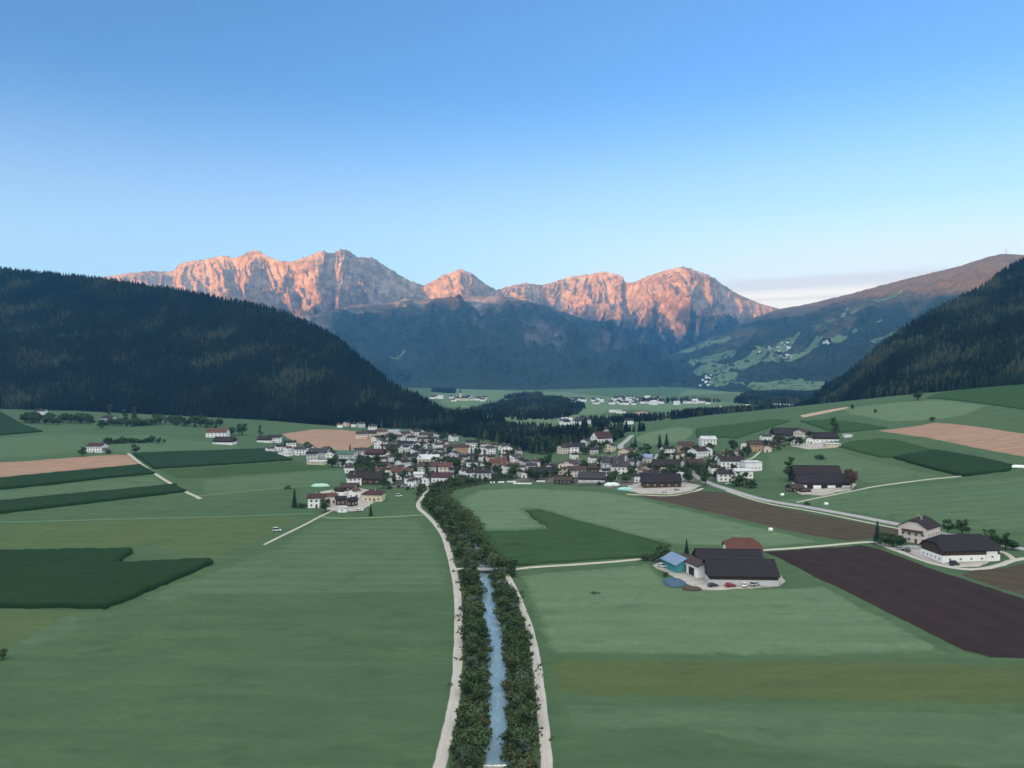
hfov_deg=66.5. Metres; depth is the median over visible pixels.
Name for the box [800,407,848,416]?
dirt strip
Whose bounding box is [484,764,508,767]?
weir
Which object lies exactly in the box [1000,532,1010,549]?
slender tree
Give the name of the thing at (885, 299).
pasture
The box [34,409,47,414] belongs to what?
house
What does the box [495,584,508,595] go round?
tree
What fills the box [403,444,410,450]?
house
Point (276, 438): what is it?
house
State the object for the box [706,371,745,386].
pasture
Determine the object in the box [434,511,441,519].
tree
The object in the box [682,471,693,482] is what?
tree
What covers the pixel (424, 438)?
house
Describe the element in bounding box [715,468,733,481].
house
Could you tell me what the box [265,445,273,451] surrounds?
house
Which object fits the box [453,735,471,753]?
tree
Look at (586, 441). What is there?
house
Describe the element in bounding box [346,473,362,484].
house
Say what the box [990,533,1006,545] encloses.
tree
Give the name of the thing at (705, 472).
tree
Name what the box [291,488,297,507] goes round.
spruce
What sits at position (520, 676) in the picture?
willow
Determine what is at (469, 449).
shed
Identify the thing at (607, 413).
meadow
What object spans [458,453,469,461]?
house
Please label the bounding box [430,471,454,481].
house
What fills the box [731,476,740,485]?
tree
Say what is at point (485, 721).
shrub
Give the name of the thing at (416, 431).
house
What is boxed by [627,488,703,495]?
path
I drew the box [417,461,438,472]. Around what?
house
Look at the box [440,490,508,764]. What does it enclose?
river
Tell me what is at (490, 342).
mountain
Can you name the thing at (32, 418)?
tree
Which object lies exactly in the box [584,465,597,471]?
barn
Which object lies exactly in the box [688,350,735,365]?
pasture
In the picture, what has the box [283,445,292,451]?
house
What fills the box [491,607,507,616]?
shrub
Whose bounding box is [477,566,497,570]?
bridge
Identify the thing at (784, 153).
sky
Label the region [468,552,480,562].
tree
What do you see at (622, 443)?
road
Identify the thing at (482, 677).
tree
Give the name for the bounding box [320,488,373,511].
farmyard
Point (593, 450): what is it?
house
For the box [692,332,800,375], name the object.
pasture
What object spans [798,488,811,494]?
barn
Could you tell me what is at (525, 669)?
tree
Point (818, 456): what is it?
shrub
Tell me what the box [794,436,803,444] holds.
tree
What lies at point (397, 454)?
tree
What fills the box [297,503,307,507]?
shrub
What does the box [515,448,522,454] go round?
house
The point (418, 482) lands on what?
house
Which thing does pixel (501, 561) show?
tree
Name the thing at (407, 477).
house
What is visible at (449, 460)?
tree
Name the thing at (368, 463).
tree
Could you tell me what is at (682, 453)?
house
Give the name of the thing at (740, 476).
tree
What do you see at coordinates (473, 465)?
tree
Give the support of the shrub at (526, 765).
on the ground at (292, 681)
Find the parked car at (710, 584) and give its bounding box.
[707,582,718,586]
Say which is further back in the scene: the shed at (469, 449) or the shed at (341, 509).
the shed at (469, 449)
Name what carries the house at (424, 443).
on the village ground at (548, 480)
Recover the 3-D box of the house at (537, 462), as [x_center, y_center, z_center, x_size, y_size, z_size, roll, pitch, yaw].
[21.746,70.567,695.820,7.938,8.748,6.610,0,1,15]
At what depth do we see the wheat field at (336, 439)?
1001.70 m
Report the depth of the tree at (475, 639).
238.52 m
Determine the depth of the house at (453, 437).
977.66 m
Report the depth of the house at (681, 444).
739.79 m
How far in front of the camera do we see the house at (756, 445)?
698.10 m
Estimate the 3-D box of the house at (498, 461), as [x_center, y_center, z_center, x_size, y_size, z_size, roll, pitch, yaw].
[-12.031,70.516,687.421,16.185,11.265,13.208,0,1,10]
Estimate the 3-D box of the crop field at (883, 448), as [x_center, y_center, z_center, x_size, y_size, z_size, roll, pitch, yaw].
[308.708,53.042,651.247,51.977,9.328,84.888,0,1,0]
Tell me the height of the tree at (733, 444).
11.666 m
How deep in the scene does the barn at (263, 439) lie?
939.81 m
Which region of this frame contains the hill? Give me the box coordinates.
[2,280,481,427]
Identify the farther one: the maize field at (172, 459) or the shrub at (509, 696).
the maize field at (172, 459)
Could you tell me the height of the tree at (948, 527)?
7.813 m
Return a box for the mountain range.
[103,249,778,353]
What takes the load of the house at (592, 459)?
on the village ground at (548, 480)
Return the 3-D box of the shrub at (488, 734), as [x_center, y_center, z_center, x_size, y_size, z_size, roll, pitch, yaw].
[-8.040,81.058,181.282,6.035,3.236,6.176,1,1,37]
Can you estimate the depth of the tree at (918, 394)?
917.32 m
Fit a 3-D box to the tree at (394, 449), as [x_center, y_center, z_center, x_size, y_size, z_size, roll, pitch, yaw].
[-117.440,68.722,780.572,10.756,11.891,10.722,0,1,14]
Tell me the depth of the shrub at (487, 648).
237.66 m
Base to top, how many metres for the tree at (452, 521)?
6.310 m
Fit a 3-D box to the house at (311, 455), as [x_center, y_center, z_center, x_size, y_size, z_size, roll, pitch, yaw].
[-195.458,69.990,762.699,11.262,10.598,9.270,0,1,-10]
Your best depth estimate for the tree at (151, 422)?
1113.02 m
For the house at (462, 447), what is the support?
on the village ground at (548, 480)
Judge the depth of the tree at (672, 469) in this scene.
608.24 m
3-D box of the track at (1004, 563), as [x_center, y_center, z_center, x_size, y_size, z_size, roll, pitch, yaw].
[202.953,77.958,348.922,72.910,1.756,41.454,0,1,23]
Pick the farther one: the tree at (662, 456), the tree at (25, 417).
the tree at (25, 417)
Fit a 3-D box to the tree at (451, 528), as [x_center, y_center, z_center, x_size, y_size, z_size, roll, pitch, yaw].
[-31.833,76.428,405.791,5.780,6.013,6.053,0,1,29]
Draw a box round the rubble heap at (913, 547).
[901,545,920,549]
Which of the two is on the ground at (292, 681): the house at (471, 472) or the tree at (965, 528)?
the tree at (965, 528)
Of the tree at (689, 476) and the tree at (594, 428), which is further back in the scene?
the tree at (594, 428)
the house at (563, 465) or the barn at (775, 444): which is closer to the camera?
the house at (563, 465)
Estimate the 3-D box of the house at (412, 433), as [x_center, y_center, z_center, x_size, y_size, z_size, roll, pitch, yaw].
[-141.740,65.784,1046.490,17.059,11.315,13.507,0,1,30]
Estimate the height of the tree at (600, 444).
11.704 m
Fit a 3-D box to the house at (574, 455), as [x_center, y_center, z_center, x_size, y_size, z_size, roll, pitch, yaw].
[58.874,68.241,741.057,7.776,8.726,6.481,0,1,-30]
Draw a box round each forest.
[0,266,504,427]
[787,257,1023,406]
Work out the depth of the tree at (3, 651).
231.61 m
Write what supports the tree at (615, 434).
on the ground at (292, 681)
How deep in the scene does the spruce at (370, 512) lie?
463.51 m
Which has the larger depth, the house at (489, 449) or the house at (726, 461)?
the house at (489, 449)
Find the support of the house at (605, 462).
on the village ground at (548, 480)
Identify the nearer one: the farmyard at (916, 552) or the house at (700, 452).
the farmyard at (916, 552)
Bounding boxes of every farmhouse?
[721,536,763,552]
[897,514,941,543]
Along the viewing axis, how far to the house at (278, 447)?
852.46 m
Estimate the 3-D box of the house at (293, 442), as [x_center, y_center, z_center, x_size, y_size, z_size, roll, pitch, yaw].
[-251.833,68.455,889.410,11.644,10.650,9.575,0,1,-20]
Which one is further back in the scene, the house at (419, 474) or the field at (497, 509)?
the house at (419, 474)
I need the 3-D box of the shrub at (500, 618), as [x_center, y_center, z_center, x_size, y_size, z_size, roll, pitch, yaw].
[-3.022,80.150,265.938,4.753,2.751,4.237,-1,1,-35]
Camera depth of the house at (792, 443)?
713.07 m
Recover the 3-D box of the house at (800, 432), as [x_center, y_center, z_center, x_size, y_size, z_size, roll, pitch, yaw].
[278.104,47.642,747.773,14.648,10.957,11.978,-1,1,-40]
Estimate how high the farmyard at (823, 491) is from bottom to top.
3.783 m
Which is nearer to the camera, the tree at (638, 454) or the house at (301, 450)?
the tree at (638, 454)
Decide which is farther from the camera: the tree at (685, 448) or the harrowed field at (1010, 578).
the tree at (685, 448)
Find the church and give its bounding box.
[460,389,468,400]
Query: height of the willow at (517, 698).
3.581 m
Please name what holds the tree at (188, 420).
on the ground at (292, 681)
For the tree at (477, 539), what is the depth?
385.61 m
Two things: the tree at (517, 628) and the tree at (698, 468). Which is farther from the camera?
the tree at (698, 468)
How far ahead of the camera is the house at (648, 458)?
688.10 m
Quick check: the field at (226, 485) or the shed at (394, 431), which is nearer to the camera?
the field at (226, 485)
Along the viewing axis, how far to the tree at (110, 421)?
1099.97 m
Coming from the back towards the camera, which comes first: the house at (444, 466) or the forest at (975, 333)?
the forest at (975, 333)
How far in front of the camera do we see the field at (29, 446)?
850.02 m
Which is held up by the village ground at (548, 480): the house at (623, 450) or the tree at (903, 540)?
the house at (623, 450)
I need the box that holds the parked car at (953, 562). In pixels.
[948,560,959,564]
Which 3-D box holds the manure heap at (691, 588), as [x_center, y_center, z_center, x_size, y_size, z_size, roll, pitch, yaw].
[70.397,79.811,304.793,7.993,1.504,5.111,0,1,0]
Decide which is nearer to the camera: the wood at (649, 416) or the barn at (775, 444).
the barn at (775, 444)
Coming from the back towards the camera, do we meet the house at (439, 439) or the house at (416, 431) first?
the house at (416, 431)
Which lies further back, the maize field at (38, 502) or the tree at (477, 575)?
the maize field at (38, 502)
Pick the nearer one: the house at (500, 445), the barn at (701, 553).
the barn at (701, 553)
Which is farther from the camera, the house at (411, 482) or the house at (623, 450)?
the house at (623, 450)
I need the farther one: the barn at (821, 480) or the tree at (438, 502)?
the barn at (821, 480)
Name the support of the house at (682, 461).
on the village ground at (548, 480)
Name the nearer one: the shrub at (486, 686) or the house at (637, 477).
the shrub at (486, 686)
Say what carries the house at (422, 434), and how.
on the village ground at (548, 480)
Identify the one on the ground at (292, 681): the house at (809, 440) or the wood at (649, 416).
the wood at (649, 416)
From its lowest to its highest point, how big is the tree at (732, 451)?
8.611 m
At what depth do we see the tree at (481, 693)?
201.19 m
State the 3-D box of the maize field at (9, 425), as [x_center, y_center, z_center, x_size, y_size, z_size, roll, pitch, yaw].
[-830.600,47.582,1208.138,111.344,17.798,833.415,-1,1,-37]
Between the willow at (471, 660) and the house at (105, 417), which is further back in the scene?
the house at (105, 417)
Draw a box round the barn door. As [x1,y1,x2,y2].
[689,566,693,575]
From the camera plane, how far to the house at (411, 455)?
738.41 m
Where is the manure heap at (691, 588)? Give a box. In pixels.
[682,586,701,590]
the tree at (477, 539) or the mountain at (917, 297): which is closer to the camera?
the tree at (477, 539)
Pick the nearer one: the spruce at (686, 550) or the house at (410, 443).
the spruce at (686, 550)
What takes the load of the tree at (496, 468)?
on the village ground at (548, 480)
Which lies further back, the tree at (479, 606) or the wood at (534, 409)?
the wood at (534, 409)
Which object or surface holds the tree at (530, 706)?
on the ground at (292, 681)
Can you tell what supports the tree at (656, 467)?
on the village ground at (548, 480)
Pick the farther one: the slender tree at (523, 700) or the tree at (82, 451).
the tree at (82, 451)
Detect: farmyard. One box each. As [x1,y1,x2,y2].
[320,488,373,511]
[627,482,700,493]
[653,562,785,589]
[792,442,835,448]
[796,484,855,495]
[904,549,988,566]
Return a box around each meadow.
[428,388,793,428]
[450,400,506,404]
[456,389,532,393]
[572,388,687,396]
[597,410,669,415]
[670,393,738,401]
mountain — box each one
[296,294,697,389]
[673,254,1023,391]
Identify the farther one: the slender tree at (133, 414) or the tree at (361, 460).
the slender tree at (133, 414)
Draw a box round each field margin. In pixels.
[2,513,311,521]
[200,484,337,495]
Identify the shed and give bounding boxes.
[278,452,292,455]
[306,460,327,464]
[337,506,347,512]
[387,430,399,433]
[468,448,483,454]
[660,551,687,572]
[741,460,761,470]
[823,443,840,447]
[843,434,852,437]
[986,550,998,560]
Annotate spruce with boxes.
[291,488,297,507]
[368,504,372,515]
[656,434,663,447]
[663,433,669,445]
[684,539,689,554]
[872,521,880,543]
[969,377,973,388]
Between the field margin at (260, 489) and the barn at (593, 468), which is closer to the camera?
the field margin at (260, 489)
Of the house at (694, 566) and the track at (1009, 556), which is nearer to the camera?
the house at (694, 566)
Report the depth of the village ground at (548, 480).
612.31 m
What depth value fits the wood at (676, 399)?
2294.97 m
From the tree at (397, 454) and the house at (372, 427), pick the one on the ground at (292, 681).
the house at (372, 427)
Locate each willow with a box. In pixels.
[457,534,466,542]
[457,743,476,765]
[458,601,473,614]
[462,546,471,554]
[462,557,472,563]
[465,656,477,668]
[466,596,477,600]
[466,631,477,643]
[481,557,489,566]
[496,579,509,589]
[500,566,506,572]
[509,602,520,613]
[512,669,530,686]
[512,693,526,704]
[516,735,531,753]
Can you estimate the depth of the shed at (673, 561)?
333.32 m
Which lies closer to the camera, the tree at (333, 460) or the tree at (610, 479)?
the tree at (610, 479)
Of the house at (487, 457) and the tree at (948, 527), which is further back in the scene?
the house at (487, 457)
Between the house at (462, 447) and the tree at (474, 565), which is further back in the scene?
the house at (462, 447)
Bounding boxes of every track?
[506,578,552,767]
[516,558,657,569]
[727,491,898,528]
[763,541,897,550]
[875,543,1023,570]
[1000,551,1015,559]
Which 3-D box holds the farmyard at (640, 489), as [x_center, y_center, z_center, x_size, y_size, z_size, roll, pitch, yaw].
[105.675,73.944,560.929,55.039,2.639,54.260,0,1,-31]
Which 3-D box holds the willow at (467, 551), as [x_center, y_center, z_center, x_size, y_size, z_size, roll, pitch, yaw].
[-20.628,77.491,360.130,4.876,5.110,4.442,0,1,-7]
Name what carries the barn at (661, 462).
on the village ground at (548, 480)
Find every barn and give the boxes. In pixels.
[212,436,236,444]
[257,436,272,442]
[334,487,345,494]
[335,496,346,504]
[339,483,359,490]
[346,496,358,506]
[348,470,384,484]
[364,448,385,456]
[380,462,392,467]
[528,467,553,477]
[553,476,573,483]
[578,471,605,482]
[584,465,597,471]
[640,473,681,487]
[652,459,679,470]
[691,548,763,559]
[702,558,780,585]
[769,428,801,438]
[770,441,777,447]
[773,435,785,441]
[785,483,805,491]
[790,465,841,480]
[791,473,850,488]
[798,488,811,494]
[811,432,839,442]
[919,534,1001,562]
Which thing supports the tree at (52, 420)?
on the ground at (292, 681)
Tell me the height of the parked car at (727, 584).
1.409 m
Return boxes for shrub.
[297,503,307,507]
[468,722,491,736]
[474,581,483,586]
[476,757,485,765]
[478,682,491,696]
[478,716,491,726]
[479,640,489,647]
[480,645,493,653]
[483,703,491,711]
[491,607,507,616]
[494,596,502,605]
[496,616,504,621]
[497,728,512,743]
[498,680,513,689]
[498,742,518,760]
[500,645,508,652]
[503,689,515,700]
[503,700,516,710]
[503,709,514,719]
[506,716,520,725]
[515,759,537,767]
[525,757,537,765]
[640,553,649,559]
[648,554,657,560]
[815,454,824,459]
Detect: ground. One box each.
[0,385,1023,767]
[354,436,717,488]
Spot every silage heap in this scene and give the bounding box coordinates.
[311,483,328,486]
[604,482,619,485]
[617,487,631,489]
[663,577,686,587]
[1011,465,1023,467]
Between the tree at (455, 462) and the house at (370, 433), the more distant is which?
the house at (370, 433)
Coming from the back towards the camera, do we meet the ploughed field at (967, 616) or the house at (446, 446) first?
the house at (446, 446)
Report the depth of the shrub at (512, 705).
196.96 m
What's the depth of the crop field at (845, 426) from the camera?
780.89 m
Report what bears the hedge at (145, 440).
on the field at (29, 446)
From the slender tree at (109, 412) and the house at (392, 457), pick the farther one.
the slender tree at (109, 412)
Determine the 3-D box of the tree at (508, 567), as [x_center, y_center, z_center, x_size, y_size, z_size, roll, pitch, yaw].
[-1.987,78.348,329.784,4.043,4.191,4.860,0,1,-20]
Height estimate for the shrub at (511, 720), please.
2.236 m
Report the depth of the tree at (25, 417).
1098.34 m
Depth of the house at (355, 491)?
532.04 m
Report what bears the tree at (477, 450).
on the village ground at (548, 480)
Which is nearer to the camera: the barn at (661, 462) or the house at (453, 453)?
the barn at (661, 462)
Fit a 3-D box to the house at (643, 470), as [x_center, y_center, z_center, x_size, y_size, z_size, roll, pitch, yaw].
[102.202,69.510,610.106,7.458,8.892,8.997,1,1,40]
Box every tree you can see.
[0,648,7,658]
[19,414,29,422]
[28,415,38,423]
[34,414,43,422]
[40,416,48,423]
[42,412,56,419]
[46,417,56,424]
[55,417,62,424]
[58,414,65,422]
[64,413,76,422]
[74,414,86,422]
[77,446,86,455]
[82,413,93,422]
[86,417,95,422]
[97,419,107,427]
[106,404,112,414]
[106,418,116,423]
[121,409,128,419]
[121,419,130,426]
[131,407,137,418]
[131,444,139,451]
[135,418,144,424]
[145,418,153,424]
[155,414,165,424]
[168,417,174,424]
[173,419,181,423]
[174,415,186,424]
[183,418,192,425]
[189,415,198,422]
[195,415,207,425]
[204,419,213,424]
[216,418,223,425]
[229,427,235,433]
[236,423,248,434]
[319,498,330,511]
[326,454,338,466]
[355,463,368,470]
[356,458,366,467]
[362,455,373,461]
[365,461,372,469]
[371,453,381,461]
[374,461,381,466]
[377,474,390,487]
[389,447,398,454]
[391,471,396,484]
[394,452,402,456]
[397,470,407,481]
[410,466,417,473]
[411,454,420,462]
[427,437,433,443]
[431,456,440,461]
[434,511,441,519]
[435,500,446,507]
[442,458,453,461]
[445,446,453,451]
[445,525,455,534]
[447,519,458,526]
[449,535,457,543]
[452,547,462,555]
[453,458,461,465]
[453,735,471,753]
[454,466,458,474]
[454,701,479,726]
[457,542,467,550]
[458,620,482,637]
[458,671,479,693]
[459,720,487,745]
[460,513,465,522]
[460,556,469,571]
[460,568,468,585]
[461,641,480,655]
[461,726,489,753]
[463,585,477,596]
[466,463,477,469]
[466,543,475,548]
[466,604,483,620]
[466,746,482,767]
[467,568,477,584]
[467,635,482,647]
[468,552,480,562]
[469,572,480,580]
[470,560,479,569]
[470,586,483,598]
[471,535,483,545]
[471,601,486,611]
[471,618,479,624]
[471,685,488,701]
[473,448,480,453]
[473,670,488,684]
[474,651,486,660]
[476,618,490,636]
[482,547,489,559]
[484,461,493,468]
[487,555,501,568]
[492,464,502,473]
[494,558,506,567]
[494,570,506,579]
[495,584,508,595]
[500,596,513,609]
[502,614,519,625]
[503,589,520,601]
[503,630,518,646]
[504,617,522,630]
[504,653,526,672]
[506,557,518,568]
[506,564,511,572]
[507,465,517,477]
[508,609,519,616]
[508,725,532,745]
[509,638,529,653]
[509,649,528,665]
[511,561,517,576]
[511,626,527,640]
[513,668,529,679]
[514,595,520,603]
[515,679,538,699]
[516,700,540,722]
[517,616,526,625]
[517,630,533,641]
[519,692,528,710]
[524,467,535,479]
[541,468,550,477]
[547,452,552,463]
[552,466,561,474]
[582,446,589,454]
[586,441,596,446]
[589,427,598,433]
[596,442,605,451]
[605,474,613,481]
[607,469,618,479]
[609,426,619,440]
[616,425,623,433]
[621,473,630,482]
[626,451,634,458]
[627,465,636,476]
[635,452,644,459]
[643,443,651,450]
[653,543,670,557]
[654,465,660,469]
[656,452,666,458]
[658,449,668,457]
[667,464,672,472]
[668,464,677,472]
[675,465,686,472]
[680,467,690,474]
[681,446,690,452]
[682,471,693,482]
[685,452,695,458]
[690,462,699,472]
[695,464,705,474]
[699,468,712,484]
[704,459,715,468]
[727,439,737,449]
[727,449,736,455]
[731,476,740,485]
[735,471,749,484]
[744,479,758,487]
[745,442,750,456]
[777,432,783,444]
[782,456,793,479]
[784,433,795,444]
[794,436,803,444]
[804,431,814,438]
[829,417,839,431]
[842,468,858,488]
[877,532,890,545]
[885,534,900,546]
[896,535,907,545]
[913,391,923,399]
[941,519,955,532]
[954,519,971,533]
[982,529,996,537]
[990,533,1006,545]
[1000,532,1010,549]
[1005,540,1019,549]
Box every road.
[416,489,462,767]
[617,435,900,525]
[940,531,1023,550]
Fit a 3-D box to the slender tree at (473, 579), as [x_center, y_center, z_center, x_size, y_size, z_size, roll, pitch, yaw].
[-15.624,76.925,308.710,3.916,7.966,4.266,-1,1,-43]
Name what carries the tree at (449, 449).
on the village ground at (548, 480)
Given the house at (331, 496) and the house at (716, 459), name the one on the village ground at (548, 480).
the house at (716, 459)
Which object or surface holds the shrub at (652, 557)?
on the ground at (292, 681)
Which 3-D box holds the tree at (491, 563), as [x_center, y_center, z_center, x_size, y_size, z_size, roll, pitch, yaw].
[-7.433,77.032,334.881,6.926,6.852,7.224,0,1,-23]
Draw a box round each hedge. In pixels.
[102,436,124,443]
[124,435,155,443]
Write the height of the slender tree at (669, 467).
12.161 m
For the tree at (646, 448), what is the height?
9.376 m
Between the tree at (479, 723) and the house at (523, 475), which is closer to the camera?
the tree at (479, 723)
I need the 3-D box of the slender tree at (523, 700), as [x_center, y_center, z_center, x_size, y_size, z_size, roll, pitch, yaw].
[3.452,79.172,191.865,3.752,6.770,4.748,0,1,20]
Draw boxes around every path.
[126,453,201,498]
[262,508,335,544]
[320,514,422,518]
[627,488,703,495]
[797,475,973,502]
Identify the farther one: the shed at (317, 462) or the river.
the shed at (317, 462)
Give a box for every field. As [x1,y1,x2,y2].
[0,411,42,434]
[0,434,246,458]
[0,455,137,476]
[0,464,154,489]
[0,477,163,499]
[0,484,185,513]
[0,517,298,555]
[0,519,446,657]
[0,547,212,609]
[0,611,83,647]
[133,448,292,468]
[159,461,333,478]
[200,470,347,494]
[282,429,372,449]
[458,488,817,547]
[482,509,670,565]
[520,564,948,656]
[544,453,603,461]
[548,659,1023,706]
[563,704,1023,767]
[630,427,693,444]
[636,491,898,541]
[695,419,789,437]
[765,545,1023,658]
[766,451,955,484]
[766,476,1023,531]
[800,419,887,432]
[839,438,931,457]
[842,400,985,421]
[881,423,1023,456]
[893,449,1012,476]
[927,384,1023,409]
[962,563,1023,594]
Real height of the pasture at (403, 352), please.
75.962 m
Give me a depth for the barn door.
325.66 m
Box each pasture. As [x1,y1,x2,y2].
[389,349,405,358]
[679,336,730,352]
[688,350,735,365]
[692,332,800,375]
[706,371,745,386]
[747,378,824,390]
[762,334,847,362]
[811,319,833,326]
[840,307,848,317]
[848,290,901,313]
[870,330,894,343]
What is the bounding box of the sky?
[0,0,1023,308]
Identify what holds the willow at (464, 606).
on the ground at (292, 681)
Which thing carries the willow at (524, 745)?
on the ground at (292, 681)
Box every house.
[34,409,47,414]
[86,442,107,452]
[101,415,117,421]
[205,428,229,437]
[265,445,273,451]
[267,434,281,442]
[274,443,284,450]
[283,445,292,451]
[286,439,296,446]
[293,445,305,454]
[305,445,315,450]
[306,450,317,459]
[307,492,326,507]
[308,447,330,458]
[326,450,335,459]
[326,491,337,502]
[334,458,344,466]
[336,422,342,427]
[336,450,355,458]
[343,421,351,426]
[344,464,354,472]
[345,457,354,463]
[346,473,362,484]
[347,486,360,496]
[353,446,365,455]
[355,431,367,438]
[357,421,365,427]
[361,429,379,437]
[361,488,385,501]
[368,424,376,429]
[371,435,379,442]
[371,466,382,470]
[374,438,387,448]
[376,429,387,434]
[380,455,389,461]
[384,443,403,452]
[386,474,395,482]
[388,467,410,479]
[390,454,395,461]
[394,434,405,440]
[394,458,411,466]
[398,429,413,435]
[398,440,414,448]
[401,431,410,436]
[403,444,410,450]
[403,474,413,483]
[406,435,416,440]
[407,447,417,452]
[407,477,417,486]
[409,453,419,462]
[412,428,423,435]
[412,476,420,485]
[413,470,423,479]
[415,441,427,448]
[417,453,440,463]
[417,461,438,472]
[418,431,434,436]
[418,437,427,442]
[422,474,429,485]
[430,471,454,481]
[432,438,442,444]
[433,442,443,448]
[434,447,442,452]
[434,461,452,471]
[443,444,454,451]
[448,433,458,440]
[448,450,458,456]
[448,466,458,474]
[454,442,469,452]
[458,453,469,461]
[462,468,475,477]
[465,439,477,447]
[466,459,477,467]
[475,468,491,480]
[476,453,485,460]
[480,441,488,447]
[481,445,495,453]
[485,454,494,461]
[489,457,508,465]
[498,443,506,449]
[499,462,506,473]
[501,444,512,453]
[509,453,519,462]
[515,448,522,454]
[515,456,524,462]
[515,468,521,476]
[519,458,529,465]
[520,469,528,477]
[526,462,536,468]
[531,458,540,466]
[557,443,569,453]
[557,458,579,474]
[559,418,568,424]
[561,420,570,424]
[566,442,584,452]
[566,464,586,476]
[569,451,578,458]
[572,419,581,424]
[580,438,589,445]
[587,446,598,453]
[588,454,596,462]
[589,431,612,446]
[599,467,610,475]
[600,456,624,467]
[604,442,615,451]
[610,461,630,473]
[618,447,634,456]
[624,418,633,423]
[628,457,639,465]
[633,472,640,481]
[635,453,654,462]
[637,467,647,472]
[648,468,658,472]
[649,400,657,404]
[660,445,675,454]
[670,451,679,458]
[677,440,694,451]
[677,451,685,458]
[680,458,704,466]
[680,553,704,577]
[686,446,708,458]
[698,435,716,445]
[704,445,712,455]
[707,463,720,473]
[712,452,722,461]
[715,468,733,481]
[717,455,743,468]
[731,466,753,481]
[740,440,747,448]
[748,439,769,451]
[759,433,771,440]
[763,443,772,451]
[790,436,798,444]
[793,428,811,438]
[805,435,814,443]
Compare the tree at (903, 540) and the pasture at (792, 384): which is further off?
the pasture at (792, 384)
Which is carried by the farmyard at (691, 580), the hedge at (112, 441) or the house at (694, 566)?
the house at (694, 566)
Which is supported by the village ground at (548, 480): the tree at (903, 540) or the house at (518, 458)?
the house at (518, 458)
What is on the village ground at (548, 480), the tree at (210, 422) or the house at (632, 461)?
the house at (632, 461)
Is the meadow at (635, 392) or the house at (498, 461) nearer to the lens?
the house at (498, 461)
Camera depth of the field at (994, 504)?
470.06 m
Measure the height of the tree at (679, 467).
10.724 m
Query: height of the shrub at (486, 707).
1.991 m
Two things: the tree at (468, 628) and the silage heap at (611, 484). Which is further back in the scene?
the silage heap at (611, 484)
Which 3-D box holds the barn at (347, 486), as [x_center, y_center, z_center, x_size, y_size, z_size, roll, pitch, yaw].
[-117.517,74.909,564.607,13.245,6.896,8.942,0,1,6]
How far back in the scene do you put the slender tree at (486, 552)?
350.73 m
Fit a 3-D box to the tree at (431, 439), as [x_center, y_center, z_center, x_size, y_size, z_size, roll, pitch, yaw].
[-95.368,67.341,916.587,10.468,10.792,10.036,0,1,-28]
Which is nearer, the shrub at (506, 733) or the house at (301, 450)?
the shrub at (506, 733)
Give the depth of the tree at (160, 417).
1148.26 m
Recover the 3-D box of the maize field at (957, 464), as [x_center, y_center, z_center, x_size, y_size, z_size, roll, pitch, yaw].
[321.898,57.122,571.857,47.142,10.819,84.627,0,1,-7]
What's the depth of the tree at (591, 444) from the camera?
804.21 m
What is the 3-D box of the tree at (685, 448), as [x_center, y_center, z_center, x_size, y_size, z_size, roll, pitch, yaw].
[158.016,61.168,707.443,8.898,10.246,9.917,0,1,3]
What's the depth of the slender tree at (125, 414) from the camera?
1171.56 m
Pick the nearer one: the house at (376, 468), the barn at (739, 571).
the barn at (739, 571)
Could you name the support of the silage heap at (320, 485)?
on the ground at (292, 681)
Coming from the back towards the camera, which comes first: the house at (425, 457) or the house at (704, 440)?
the house at (704, 440)
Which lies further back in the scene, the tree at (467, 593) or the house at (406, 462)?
the house at (406, 462)
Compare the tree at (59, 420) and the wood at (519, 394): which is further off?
the wood at (519, 394)
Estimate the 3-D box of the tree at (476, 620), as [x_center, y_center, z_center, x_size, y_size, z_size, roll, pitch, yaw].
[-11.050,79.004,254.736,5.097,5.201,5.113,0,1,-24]
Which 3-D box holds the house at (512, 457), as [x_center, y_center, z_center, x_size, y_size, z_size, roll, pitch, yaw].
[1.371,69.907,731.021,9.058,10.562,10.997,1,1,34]
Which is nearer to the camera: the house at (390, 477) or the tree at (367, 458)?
the house at (390, 477)
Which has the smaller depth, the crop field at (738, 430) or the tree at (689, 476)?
the tree at (689, 476)
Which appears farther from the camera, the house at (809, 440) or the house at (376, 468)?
the house at (809, 440)
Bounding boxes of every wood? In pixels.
[421,419,624,453]
[430,386,455,392]
[463,394,585,419]
[490,397,577,404]
[503,391,542,398]
[567,419,645,432]
[580,409,703,425]
[632,396,719,402]
[670,403,791,418]
[733,389,814,405]
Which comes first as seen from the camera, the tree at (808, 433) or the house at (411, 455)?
the tree at (808, 433)
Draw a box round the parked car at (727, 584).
[724,582,736,586]
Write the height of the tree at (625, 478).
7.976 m
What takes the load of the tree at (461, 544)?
on the ground at (292, 681)
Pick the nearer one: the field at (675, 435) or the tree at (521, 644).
the tree at (521, 644)
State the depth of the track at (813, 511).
459.18 m
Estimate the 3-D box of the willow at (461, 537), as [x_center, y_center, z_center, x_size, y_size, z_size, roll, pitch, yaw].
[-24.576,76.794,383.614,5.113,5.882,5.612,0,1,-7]
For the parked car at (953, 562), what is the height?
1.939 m
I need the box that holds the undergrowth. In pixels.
[413,476,553,767]
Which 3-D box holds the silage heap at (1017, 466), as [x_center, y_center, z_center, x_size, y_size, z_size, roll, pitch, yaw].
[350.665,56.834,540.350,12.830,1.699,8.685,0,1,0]
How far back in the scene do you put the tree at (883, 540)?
374.22 m
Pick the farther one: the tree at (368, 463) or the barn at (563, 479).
the tree at (368, 463)

